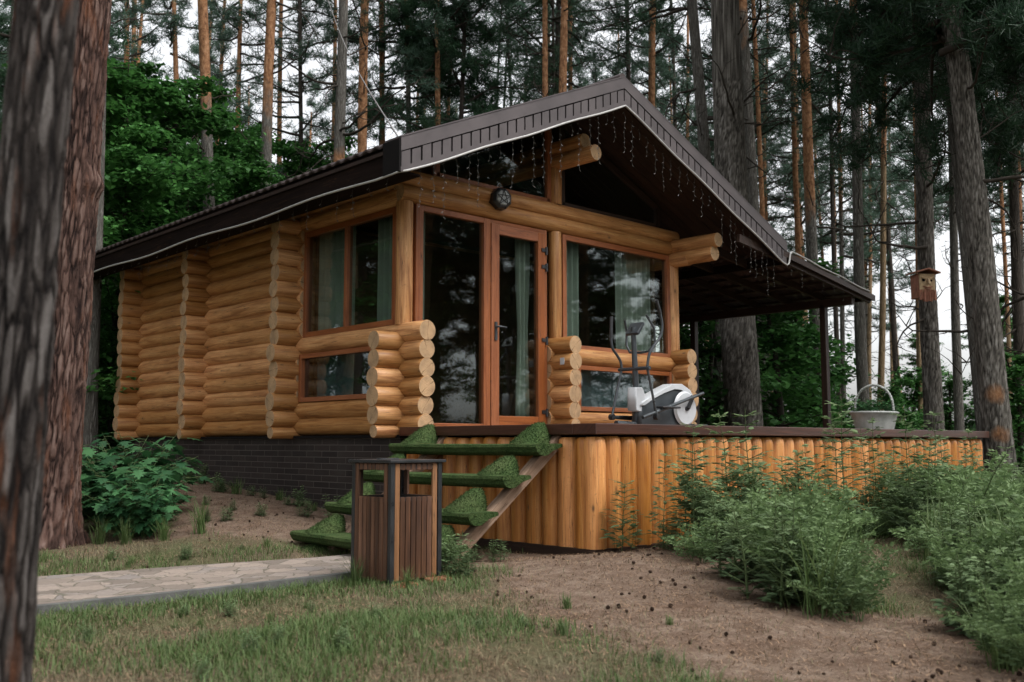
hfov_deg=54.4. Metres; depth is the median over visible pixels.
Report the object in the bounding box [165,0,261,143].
pine tree
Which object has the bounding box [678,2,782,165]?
pine tree
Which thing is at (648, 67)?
pine tree
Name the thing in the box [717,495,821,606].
weed
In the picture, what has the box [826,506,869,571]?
weed
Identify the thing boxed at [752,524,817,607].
weed
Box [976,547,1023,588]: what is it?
feathery weed
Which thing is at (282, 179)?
maple tree
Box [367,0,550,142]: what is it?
pine tree
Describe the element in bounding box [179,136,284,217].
maple tree
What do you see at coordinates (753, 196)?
pine tree
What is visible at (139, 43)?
pine tree
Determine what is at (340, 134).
pine tree
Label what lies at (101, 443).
leafy shrub
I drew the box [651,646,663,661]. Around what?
weed
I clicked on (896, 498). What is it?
tall weed
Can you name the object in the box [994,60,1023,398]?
pine tree
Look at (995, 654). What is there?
grass tuft
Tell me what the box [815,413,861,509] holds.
tall weed
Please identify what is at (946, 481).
weed
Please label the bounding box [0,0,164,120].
pine tree
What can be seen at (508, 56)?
pine tree
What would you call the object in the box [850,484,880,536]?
weed
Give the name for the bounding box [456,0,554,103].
pine tree
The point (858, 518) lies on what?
feathery weed
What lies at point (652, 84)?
pine tree
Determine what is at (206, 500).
weed
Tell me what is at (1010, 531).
feathery weed
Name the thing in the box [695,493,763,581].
weed
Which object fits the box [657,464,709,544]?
tall weed
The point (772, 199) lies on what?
pine tree
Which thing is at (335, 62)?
pine tree
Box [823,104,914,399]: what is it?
pine tree
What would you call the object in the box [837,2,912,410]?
pine tree
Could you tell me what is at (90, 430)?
pine tree
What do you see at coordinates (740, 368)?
pine tree
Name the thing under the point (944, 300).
sky
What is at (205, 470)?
weed
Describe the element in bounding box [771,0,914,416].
pine tree
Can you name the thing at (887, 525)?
feathery weed
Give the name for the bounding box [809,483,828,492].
tall weed
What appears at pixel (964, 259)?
pine tree
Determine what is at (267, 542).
weed
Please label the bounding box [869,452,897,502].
tall weed
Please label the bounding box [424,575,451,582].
brick
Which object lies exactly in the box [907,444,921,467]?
tall weed
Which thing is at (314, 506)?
weed
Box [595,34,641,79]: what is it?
pine tree
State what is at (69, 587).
path
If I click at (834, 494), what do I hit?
feathery weed
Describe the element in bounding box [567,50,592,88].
pine tree
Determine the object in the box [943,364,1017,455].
bush
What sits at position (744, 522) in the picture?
feathery weed
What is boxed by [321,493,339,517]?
weed
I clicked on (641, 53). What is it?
pine tree
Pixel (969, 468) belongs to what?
feathery weed
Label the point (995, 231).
pine tree
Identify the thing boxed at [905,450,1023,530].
feathery weed
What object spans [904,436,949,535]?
tall weed
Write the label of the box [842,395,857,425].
bush
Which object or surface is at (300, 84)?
pine tree
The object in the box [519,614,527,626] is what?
weed
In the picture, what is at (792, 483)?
tall weed
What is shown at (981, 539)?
feathery weed
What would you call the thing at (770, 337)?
bush
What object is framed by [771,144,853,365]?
pine tree
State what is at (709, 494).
tall weed
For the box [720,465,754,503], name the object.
tall weed
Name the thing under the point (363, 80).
power cable
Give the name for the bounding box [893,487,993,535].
feathery weed
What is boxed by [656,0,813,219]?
pine tree
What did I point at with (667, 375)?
window
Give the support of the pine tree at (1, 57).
on the ground at (603, 593)
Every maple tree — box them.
[0,57,180,430]
[86,54,196,448]
[98,74,272,440]
[98,290,130,453]
[101,84,279,353]
[103,76,226,326]
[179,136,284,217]
[215,174,294,201]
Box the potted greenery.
[853,398,899,410]
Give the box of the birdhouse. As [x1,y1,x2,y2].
[905,268,940,301]
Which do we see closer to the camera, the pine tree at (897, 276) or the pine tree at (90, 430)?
the pine tree at (90, 430)
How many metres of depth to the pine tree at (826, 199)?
51.63 m
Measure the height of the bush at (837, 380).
5.857 m
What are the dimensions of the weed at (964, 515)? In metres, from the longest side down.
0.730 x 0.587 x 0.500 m
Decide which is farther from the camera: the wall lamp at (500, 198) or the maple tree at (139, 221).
the maple tree at (139, 221)
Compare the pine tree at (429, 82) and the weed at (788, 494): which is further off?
the pine tree at (429, 82)
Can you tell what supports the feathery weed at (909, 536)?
on the ground at (603, 593)
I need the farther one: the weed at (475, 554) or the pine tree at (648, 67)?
the pine tree at (648, 67)
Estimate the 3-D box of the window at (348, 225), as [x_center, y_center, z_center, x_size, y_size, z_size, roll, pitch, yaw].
[-1.919,-0.768,11.780,0.090,1.330,1.930,5,-8,-43]
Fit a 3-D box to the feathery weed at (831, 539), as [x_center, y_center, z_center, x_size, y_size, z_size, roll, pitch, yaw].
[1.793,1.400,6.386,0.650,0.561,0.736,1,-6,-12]
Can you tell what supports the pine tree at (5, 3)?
on the ground at (603, 593)
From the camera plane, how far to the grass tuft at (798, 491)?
8.40 m
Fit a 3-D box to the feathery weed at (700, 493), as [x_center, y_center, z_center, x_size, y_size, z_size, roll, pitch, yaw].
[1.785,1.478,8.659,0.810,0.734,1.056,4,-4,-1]
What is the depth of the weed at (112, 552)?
8.39 m
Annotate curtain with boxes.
[317,226,355,396]
[377,216,392,320]
[423,213,424,319]
[515,239,529,416]
[566,242,578,336]
[581,370,659,407]
[614,251,650,350]
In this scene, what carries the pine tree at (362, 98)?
on the ground at (603, 593)
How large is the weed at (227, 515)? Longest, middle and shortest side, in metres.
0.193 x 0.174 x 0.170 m
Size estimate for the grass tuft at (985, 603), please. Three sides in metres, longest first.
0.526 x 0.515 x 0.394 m
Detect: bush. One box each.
[655,319,785,425]
[657,319,784,422]
[701,356,836,421]
[702,312,853,427]
[761,256,879,427]
[787,360,854,427]
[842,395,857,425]
[869,376,923,429]
[884,366,953,429]
[904,368,974,438]
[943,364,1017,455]
[965,347,1023,474]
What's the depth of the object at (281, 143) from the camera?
32.73 m
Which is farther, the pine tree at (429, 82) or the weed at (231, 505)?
the pine tree at (429, 82)
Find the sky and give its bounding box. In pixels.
[0,0,1023,428]
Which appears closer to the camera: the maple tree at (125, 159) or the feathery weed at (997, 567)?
the feathery weed at (997, 567)
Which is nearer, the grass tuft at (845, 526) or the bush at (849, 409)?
the grass tuft at (845, 526)
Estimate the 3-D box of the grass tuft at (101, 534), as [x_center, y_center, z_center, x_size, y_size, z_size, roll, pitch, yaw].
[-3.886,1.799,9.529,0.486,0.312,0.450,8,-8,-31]
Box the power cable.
[328,0,397,136]
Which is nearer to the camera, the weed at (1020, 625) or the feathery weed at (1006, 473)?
the weed at (1020, 625)
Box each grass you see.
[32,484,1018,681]
[33,479,972,681]
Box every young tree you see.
[103,56,201,331]
[103,102,227,323]
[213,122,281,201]
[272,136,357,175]
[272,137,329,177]
[890,333,953,418]
[951,292,1015,439]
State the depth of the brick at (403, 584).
6.97 m
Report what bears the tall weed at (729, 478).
on the ground at (603, 593)
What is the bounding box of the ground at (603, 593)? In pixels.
[32,446,1023,681]
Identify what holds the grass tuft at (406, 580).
on the ground at (603, 593)
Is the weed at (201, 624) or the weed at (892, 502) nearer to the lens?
the weed at (201, 624)
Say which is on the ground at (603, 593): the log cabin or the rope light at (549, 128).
the log cabin
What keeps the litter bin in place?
on the ground at (603, 593)
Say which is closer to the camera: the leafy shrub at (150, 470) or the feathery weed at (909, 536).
the feathery weed at (909, 536)
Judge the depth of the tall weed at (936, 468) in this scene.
9.67 m
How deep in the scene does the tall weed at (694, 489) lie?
8.34 m
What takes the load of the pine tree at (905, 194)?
on the ground at (603, 593)
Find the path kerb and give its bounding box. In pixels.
[37,571,356,615]
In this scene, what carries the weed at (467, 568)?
on the ground at (603, 593)
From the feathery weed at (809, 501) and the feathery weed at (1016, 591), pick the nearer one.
the feathery weed at (1016, 591)
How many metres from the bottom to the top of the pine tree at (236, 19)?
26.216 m
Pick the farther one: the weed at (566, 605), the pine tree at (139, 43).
the pine tree at (139, 43)
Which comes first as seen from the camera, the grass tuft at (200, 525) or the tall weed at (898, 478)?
the tall weed at (898, 478)
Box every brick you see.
[392,581,417,588]
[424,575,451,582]
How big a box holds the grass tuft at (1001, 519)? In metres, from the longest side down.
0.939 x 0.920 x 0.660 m
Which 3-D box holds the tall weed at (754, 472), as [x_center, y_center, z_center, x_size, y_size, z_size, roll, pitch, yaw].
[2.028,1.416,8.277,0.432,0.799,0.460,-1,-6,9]
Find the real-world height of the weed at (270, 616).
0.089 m
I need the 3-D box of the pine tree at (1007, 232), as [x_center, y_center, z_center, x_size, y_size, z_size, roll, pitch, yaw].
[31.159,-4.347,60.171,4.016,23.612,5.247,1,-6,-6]
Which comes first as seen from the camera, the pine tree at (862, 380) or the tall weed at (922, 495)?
the tall weed at (922, 495)
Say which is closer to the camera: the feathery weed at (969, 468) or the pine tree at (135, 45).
the feathery weed at (969, 468)
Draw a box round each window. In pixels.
[298,346,371,401]
[302,207,395,337]
[412,203,487,425]
[431,129,551,201]
[557,123,658,227]
[561,234,670,357]
[578,365,671,412]
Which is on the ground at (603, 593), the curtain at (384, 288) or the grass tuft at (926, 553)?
the grass tuft at (926, 553)
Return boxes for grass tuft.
[83,514,117,545]
[107,513,141,545]
[149,515,190,540]
[177,497,214,534]
[330,555,365,585]
[399,566,420,587]
[745,506,879,619]
[775,469,843,510]
[808,497,888,582]
[816,547,876,613]
[819,497,908,573]
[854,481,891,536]
[869,489,988,565]
[901,502,985,566]
[935,574,1020,654]
[941,506,1009,545]
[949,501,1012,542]
[956,579,1012,643]
[957,515,1023,566]
[976,615,1023,673]
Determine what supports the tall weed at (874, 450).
on the ground at (603, 593)
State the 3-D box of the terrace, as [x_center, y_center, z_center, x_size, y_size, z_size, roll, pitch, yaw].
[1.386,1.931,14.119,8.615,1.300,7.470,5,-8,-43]
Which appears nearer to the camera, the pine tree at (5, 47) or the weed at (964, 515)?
the weed at (964, 515)
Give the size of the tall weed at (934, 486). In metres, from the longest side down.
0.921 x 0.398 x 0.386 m
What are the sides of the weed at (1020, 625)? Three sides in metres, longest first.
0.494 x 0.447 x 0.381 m
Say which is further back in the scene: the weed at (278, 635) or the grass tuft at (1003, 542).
the grass tuft at (1003, 542)
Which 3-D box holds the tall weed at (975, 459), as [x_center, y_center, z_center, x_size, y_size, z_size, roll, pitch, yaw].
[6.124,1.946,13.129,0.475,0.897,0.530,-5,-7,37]
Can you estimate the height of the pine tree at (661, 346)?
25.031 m
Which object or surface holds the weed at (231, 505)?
on the ground at (603, 593)
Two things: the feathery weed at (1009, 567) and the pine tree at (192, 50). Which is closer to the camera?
the feathery weed at (1009, 567)
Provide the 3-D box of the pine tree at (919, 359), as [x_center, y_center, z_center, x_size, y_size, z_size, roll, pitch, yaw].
[12.481,-6.046,29.777,5.219,20.735,5.304,2,-6,-20]
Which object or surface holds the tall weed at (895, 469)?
on the ground at (603, 593)
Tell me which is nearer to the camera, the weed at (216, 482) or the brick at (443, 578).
the brick at (443, 578)
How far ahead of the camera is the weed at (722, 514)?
8.01 m
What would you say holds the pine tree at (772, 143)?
on the ground at (603, 593)
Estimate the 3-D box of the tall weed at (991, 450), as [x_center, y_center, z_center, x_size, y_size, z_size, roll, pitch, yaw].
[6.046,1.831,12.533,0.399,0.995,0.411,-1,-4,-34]
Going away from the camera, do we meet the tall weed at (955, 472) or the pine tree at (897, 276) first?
the tall weed at (955, 472)
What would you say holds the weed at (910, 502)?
on the ground at (603, 593)
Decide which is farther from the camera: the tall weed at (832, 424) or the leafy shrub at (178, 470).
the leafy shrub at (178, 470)
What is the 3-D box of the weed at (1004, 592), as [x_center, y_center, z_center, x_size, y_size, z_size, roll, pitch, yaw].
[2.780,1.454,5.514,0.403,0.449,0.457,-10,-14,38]
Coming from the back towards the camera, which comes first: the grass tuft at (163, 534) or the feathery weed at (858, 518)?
the grass tuft at (163, 534)
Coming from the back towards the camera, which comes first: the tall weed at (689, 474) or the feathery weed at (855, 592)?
the tall weed at (689, 474)
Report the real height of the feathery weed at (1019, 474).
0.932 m
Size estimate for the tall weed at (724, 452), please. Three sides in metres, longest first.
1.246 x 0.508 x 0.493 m
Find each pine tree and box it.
[0,0,12,121]
[0,0,13,116]
[0,0,78,681]
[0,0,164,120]
[0,3,142,202]
[0,5,10,115]
[39,0,111,550]
[83,7,148,460]
[108,0,181,78]
[110,0,177,82]
[111,0,243,81]
[118,0,163,66]
[123,0,150,79]
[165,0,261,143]
[165,22,250,139]
[188,0,240,210]
[189,0,312,129]
[197,1,262,151]
[212,0,380,184]
[218,0,333,163]
[232,0,338,188]
[234,86,255,129]
[239,0,435,172]
[275,69,331,163]
[282,0,374,159]
[303,0,488,142]
[309,0,395,159]
[328,1,429,147]
[346,0,393,152]
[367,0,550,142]
[368,0,511,126]
[389,19,470,136]
[392,0,506,131]
[400,76,465,132]
[454,0,551,107]
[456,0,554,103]
[459,0,555,106]
[487,0,633,100]
[492,0,639,103]
[502,0,611,94]
[504,0,600,97]
[513,3,591,92]
[536,0,581,96]
[564,0,813,425]
[567,0,697,147]
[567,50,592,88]
[575,49,608,88]
[589,0,670,106]
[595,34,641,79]
[599,0,709,341]
[613,6,708,329]
[630,4,711,351]
[644,0,712,336]
[645,15,713,325]
[655,27,713,147]
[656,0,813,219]
[670,0,808,423]
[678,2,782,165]
[683,0,800,208]
[700,0,762,426]
[705,50,778,209]
[706,24,803,222]
[748,0,817,391]
[748,0,831,324]
[751,34,829,252]
[755,0,851,321]
[755,0,909,412]
[755,33,851,334]
[756,1,808,318]
[765,0,1023,484]
[769,50,866,365]
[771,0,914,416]
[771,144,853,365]
[774,0,896,352]
[781,0,912,409]
[785,0,863,427]
[790,0,1023,429]
[810,0,1018,469]
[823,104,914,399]
[824,78,914,420]
[828,108,900,397]
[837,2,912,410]
[844,91,914,388]
[844,101,914,420]
[861,16,946,427]
[862,79,949,408]
[880,97,948,374]
[889,35,1023,449]
[893,119,948,351]
[899,6,1023,325]
[899,17,1009,430]
[930,0,1023,374]
[933,94,1023,349]
[984,141,1023,347]
[988,77,1023,226]
[992,179,1023,338]
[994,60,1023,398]
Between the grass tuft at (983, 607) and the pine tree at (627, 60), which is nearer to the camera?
the grass tuft at (983, 607)
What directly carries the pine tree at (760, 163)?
on the ground at (603, 593)
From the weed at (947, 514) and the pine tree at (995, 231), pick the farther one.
the pine tree at (995, 231)
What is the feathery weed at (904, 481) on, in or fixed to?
on the ground at (603, 593)
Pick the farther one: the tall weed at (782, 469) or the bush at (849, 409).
the bush at (849, 409)
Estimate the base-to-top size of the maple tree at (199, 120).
8.866 m
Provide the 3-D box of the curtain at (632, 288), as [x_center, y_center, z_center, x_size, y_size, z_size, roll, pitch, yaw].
[1.697,-0.032,13.852,0.703,2.450,0.073,5,-8,-43]
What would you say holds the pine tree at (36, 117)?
on the ground at (603, 593)
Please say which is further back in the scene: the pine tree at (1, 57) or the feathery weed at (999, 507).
the pine tree at (1, 57)
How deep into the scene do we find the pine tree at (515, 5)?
43.26 m
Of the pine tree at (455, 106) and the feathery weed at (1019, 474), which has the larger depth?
the pine tree at (455, 106)
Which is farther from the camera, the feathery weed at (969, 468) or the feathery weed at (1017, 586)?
the feathery weed at (969, 468)
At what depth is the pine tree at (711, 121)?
51.49 m
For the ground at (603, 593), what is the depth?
5.78 m
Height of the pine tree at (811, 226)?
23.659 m
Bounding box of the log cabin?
[93,73,874,515]
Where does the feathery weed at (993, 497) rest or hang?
on the ground at (603, 593)
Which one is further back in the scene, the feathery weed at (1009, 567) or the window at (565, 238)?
the window at (565, 238)
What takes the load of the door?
in the log cabin
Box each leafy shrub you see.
[80,430,202,529]
[81,439,128,516]
[82,433,221,496]
[82,469,194,538]
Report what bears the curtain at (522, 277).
hanging from the log cabin
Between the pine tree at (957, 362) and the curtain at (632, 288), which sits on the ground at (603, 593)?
the pine tree at (957, 362)
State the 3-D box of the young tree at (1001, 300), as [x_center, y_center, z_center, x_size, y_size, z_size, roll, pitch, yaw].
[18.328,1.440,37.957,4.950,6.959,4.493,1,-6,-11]
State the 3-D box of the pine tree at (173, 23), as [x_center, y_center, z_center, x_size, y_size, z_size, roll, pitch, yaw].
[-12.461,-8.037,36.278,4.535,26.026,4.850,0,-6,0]
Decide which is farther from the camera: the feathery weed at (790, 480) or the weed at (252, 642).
the feathery weed at (790, 480)
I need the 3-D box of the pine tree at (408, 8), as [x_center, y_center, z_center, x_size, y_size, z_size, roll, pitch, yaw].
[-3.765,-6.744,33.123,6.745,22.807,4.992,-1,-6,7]
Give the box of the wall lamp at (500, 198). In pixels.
[489,187,510,210]
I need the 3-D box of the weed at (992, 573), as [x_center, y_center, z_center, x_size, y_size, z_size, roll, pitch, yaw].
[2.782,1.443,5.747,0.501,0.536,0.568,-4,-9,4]
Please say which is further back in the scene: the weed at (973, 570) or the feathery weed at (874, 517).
the feathery weed at (874, 517)
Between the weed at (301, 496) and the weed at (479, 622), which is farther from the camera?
the weed at (301, 496)
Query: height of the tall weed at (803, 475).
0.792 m
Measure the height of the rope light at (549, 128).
1.672 m
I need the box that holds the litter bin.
[348,458,445,583]
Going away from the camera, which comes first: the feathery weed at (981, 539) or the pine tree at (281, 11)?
the feathery weed at (981, 539)
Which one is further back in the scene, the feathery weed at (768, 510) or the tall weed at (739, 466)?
the tall weed at (739, 466)
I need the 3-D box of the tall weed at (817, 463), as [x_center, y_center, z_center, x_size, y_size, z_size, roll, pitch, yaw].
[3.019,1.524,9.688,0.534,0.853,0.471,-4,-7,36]
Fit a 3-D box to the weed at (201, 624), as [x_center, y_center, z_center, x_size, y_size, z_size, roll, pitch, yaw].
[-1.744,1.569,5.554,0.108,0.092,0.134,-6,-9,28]
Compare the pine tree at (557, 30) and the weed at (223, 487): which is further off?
the pine tree at (557, 30)
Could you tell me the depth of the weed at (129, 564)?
8.10 m
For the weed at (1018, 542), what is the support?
on the ground at (603, 593)
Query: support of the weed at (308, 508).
on the ground at (603, 593)
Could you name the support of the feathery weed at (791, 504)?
on the ground at (603, 593)
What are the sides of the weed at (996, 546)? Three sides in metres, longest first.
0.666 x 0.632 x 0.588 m
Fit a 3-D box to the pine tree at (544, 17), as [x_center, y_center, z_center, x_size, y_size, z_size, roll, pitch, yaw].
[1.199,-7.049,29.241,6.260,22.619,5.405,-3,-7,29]
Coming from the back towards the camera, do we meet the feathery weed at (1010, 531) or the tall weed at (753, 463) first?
the tall weed at (753, 463)
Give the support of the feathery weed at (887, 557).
on the ground at (603, 593)
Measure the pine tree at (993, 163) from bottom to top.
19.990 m
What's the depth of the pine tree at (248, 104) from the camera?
57.75 m
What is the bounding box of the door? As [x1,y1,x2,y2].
[490,223,548,424]
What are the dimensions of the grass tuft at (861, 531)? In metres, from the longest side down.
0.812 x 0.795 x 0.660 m
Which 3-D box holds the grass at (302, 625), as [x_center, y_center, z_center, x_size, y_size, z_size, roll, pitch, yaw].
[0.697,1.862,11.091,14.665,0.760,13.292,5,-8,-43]
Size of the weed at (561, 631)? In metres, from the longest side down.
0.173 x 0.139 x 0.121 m
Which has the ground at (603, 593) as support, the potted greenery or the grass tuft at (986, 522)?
the grass tuft at (986, 522)
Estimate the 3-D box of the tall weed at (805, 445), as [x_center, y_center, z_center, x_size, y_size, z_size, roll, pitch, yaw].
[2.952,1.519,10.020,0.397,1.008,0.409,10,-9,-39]
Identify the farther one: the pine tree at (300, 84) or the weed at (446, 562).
the pine tree at (300, 84)
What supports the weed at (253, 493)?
on the ground at (603, 593)
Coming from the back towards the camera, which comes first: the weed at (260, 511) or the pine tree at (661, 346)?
the pine tree at (661, 346)
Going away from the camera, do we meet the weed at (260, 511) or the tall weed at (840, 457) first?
the tall weed at (840, 457)
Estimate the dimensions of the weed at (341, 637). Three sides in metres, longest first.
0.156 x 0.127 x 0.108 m
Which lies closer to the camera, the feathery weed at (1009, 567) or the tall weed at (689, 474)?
the feathery weed at (1009, 567)
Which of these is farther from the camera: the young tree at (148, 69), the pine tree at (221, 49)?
the pine tree at (221, 49)
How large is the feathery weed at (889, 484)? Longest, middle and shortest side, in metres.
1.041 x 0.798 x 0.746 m
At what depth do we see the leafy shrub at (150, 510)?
9.63 m
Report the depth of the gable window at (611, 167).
13.57 m
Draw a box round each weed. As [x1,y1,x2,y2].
[75,621,95,641]
[104,551,113,561]
[107,545,120,559]
[124,558,132,567]
[128,554,136,564]
[168,621,178,630]
[175,608,186,617]
[179,543,191,559]
[179,601,190,614]
[183,543,193,556]
[191,653,211,679]
[192,463,210,481]
[194,616,207,629]
[194,629,209,641]
[198,471,205,484]
[201,494,210,504]
[211,473,225,491]
[217,478,231,492]
[218,506,233,521]
[221,598,239,616]
[225,644,234,658]
[227,476,244,494]
[228,501,236,510]
[237,628,261,655]
[245,485,257,495]
[253,624,276,637]
[255,501,268,515]
[259,488,268,497]
[262,537,271,546]
[264,609,275,622]
[267,622,287,644]
[274,486,285,500]
[282,495,292,504]
[292,484,306,506]
[295,498,313,516]
[310,502,318,510]
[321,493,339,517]
[330,620,351,650]
[368,602,384,619]
[441,531,470,574]
[449,539,478,577]
[461,530,484,561]
[474,617,482,629]
[486,539,509,561]
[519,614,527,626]
[551,616,569,636]
[559,593,573,608]
[598,479,643,552]
[625,515,641,550]
[644,451,681,547]
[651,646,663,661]
[653,520,679,550]
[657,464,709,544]
[661,448,719,537]
[662,515,735,562]
[664,613,673,624]
[670,422,723,542]
[675,471,762,537]
[687,480,746,557]
[688,491,773,552]
[691,474,728,558]
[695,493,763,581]
[706,410,745,500]
[707,494,833,573]
[710,466,733,496]
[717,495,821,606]
[719,464,746,512]
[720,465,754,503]
[724,493,834,581]
[725,410,776,511]
[728,470,814,511]
[731,453,771,500]
[731,463,769,524]
[737,468,873,539]
[738,513,871,578]
[742,464,775,495]
[743,518,861,596]
[745,489,866,547]
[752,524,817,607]
[757,487,791,506]
[767,456,797,495]
[770,491,840,517]
[776,470,809,501]
[777,450,823,493]
[783,460,826,494]
[785,532,856,608]
[785,541,899,621]
[786,485,879,532]
[791,501,876,548]
[793,442,815,489]
[800,454,838,493]
[804,476,870,541]
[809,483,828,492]
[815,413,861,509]
[817,532,909,593]
[820,397,884,530]
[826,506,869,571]
[844,509,878,538]
[847,428,880,505]
[848,482,886,537]
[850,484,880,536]
[857,418,893,524]
[862,498,905,538]
[866,452,903,517]
[866,465,955,526]
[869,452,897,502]
[871,463,898,527]
[874,465,948,503]
[880,489,913,536]
[884,464,926,529]
[885,409,935,544]
[888,501,989,556]
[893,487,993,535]
[897,479,938,535]
[898,461,983,500]
[898,471,939,533]
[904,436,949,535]
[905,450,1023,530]
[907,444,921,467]
[911,462,1015,503]
[913,409,951,493]
[913,447,943,516]
[915,469,963,517]
[918,488,988,572]
[918,529,995,590]
[920,512,1023,568]
[920,529,1017,594]
[926,462,947,484]
[926,501,966,545]
[926,503,1015,592]
[928,436,958,486]
[931,552,1020,637]
[936,480,1023,543]
[936,592,1023,659]
[946,465,969,491]
[946,542,1018,616]
[954,557,1000,611]
[954,565,1018,604]
[955,445,981,468]
[956,460,971,482]
[959,427,986,483]
[960,597,1023,670]
[962,524,1023,573]
[963,455,982,471]
[968,471,1023,485]
[969,524,1019,567]
[970,558,1023,614]
[974,515,1023,549]
[976,486,1023,517]
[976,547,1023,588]
[976,563,1022,616]
[979,548,1023,619]
[981,481,1023,566]
[984,449,1000,474]
[992,468,1023,503]
[992,597,1023,662]
[997,445,1018,478]
[999,535,1022,571]
[1000,486,1023,522]
[1003,584,1023,592]
[1006,569,1023,584]
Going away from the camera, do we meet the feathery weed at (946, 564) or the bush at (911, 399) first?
the feathery weed at (946, 564)
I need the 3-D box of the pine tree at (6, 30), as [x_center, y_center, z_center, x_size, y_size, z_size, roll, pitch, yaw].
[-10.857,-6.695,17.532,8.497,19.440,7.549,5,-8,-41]
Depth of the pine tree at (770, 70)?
32.51 m
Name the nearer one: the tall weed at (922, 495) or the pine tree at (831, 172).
the tall weed at (922, 495)
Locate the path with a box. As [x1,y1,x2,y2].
[37,554,350,603]
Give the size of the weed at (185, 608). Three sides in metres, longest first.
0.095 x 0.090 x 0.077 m
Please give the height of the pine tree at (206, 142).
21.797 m
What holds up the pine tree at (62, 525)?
on the ground at (603, 593)
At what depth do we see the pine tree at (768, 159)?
44.46 m
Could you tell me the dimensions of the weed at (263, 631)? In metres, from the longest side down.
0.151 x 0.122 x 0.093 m
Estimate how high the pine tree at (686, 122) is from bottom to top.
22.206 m
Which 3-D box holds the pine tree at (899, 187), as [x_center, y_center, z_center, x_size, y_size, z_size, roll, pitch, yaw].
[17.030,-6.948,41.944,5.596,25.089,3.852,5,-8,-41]
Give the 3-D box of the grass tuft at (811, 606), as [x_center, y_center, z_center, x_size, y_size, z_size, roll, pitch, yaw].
[1.773,1.321,5.971,0.934,0.669,0.953,-2,-9,27]
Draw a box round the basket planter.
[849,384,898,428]
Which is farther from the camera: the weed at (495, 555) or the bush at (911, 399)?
the bush at (911, 399)
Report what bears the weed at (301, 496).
on the ground at (603, 593)
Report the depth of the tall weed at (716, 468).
9.21 m
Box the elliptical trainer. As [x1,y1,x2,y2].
[608,299,707,424]
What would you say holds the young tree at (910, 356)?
on the ground at (603, 593)
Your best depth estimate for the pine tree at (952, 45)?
15.00 m
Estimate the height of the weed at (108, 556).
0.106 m
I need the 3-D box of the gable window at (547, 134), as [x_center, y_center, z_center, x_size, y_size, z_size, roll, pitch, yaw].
[-0.208,-2.363,12.112,1.910,1.152,0.055,5,-8,-43]
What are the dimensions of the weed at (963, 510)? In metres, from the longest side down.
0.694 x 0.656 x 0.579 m
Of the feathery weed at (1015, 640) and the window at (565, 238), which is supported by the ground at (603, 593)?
the feathery weed at (1015, 640)
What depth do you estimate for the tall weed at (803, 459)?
9.23 m
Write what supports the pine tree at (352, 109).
on the ground at (603, 593)
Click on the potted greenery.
(872, 406)
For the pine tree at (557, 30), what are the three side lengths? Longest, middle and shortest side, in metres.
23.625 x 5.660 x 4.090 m
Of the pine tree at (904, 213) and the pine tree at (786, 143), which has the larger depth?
the pine tree at (904, 213)
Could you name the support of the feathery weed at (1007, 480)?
on the ground at (603, 593)
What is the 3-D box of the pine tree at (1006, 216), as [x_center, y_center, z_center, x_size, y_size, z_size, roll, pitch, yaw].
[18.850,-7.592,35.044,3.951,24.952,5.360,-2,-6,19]
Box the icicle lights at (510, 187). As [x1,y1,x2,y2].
[93,108,862,308]
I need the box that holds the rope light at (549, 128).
[94,105,869,291]
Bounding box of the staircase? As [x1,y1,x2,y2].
[290,421,562,566]
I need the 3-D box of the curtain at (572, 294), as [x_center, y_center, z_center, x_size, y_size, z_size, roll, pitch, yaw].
[0.730,-0.124,12.955,0.441,2.450,0.073,5,-8,-43]
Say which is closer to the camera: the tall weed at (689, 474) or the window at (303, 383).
the tall weed at (689, 474)
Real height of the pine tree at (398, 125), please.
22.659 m
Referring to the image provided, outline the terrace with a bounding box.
[399,423,988,555]
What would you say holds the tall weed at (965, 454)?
on the ground at (603, 593)
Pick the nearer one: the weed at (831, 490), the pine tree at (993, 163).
the weed at (831, 490)
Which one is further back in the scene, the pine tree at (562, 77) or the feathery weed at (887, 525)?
the pine tree at (562, 77)
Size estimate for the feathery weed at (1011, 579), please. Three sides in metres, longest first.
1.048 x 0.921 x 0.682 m
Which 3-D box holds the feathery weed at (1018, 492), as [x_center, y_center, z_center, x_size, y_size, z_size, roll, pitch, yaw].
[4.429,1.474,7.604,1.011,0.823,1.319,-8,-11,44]
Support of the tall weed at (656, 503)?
on the ground at (603, 593)
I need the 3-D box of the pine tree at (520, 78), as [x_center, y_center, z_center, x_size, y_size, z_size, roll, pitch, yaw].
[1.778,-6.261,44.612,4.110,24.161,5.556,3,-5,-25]
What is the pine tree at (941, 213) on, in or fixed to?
on the ground at (603, 593)
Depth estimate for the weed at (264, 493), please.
12.21 m
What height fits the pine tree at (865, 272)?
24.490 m
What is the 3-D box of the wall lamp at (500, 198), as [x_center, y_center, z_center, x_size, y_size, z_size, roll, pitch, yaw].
[-0.133,-1.697,11.885,0.250,0.249,0.172,4,-7,-31]
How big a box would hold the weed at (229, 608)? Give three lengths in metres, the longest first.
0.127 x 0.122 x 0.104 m
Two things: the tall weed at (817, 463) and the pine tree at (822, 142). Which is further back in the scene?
the pine tree at (822, 142)
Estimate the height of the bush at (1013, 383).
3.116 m

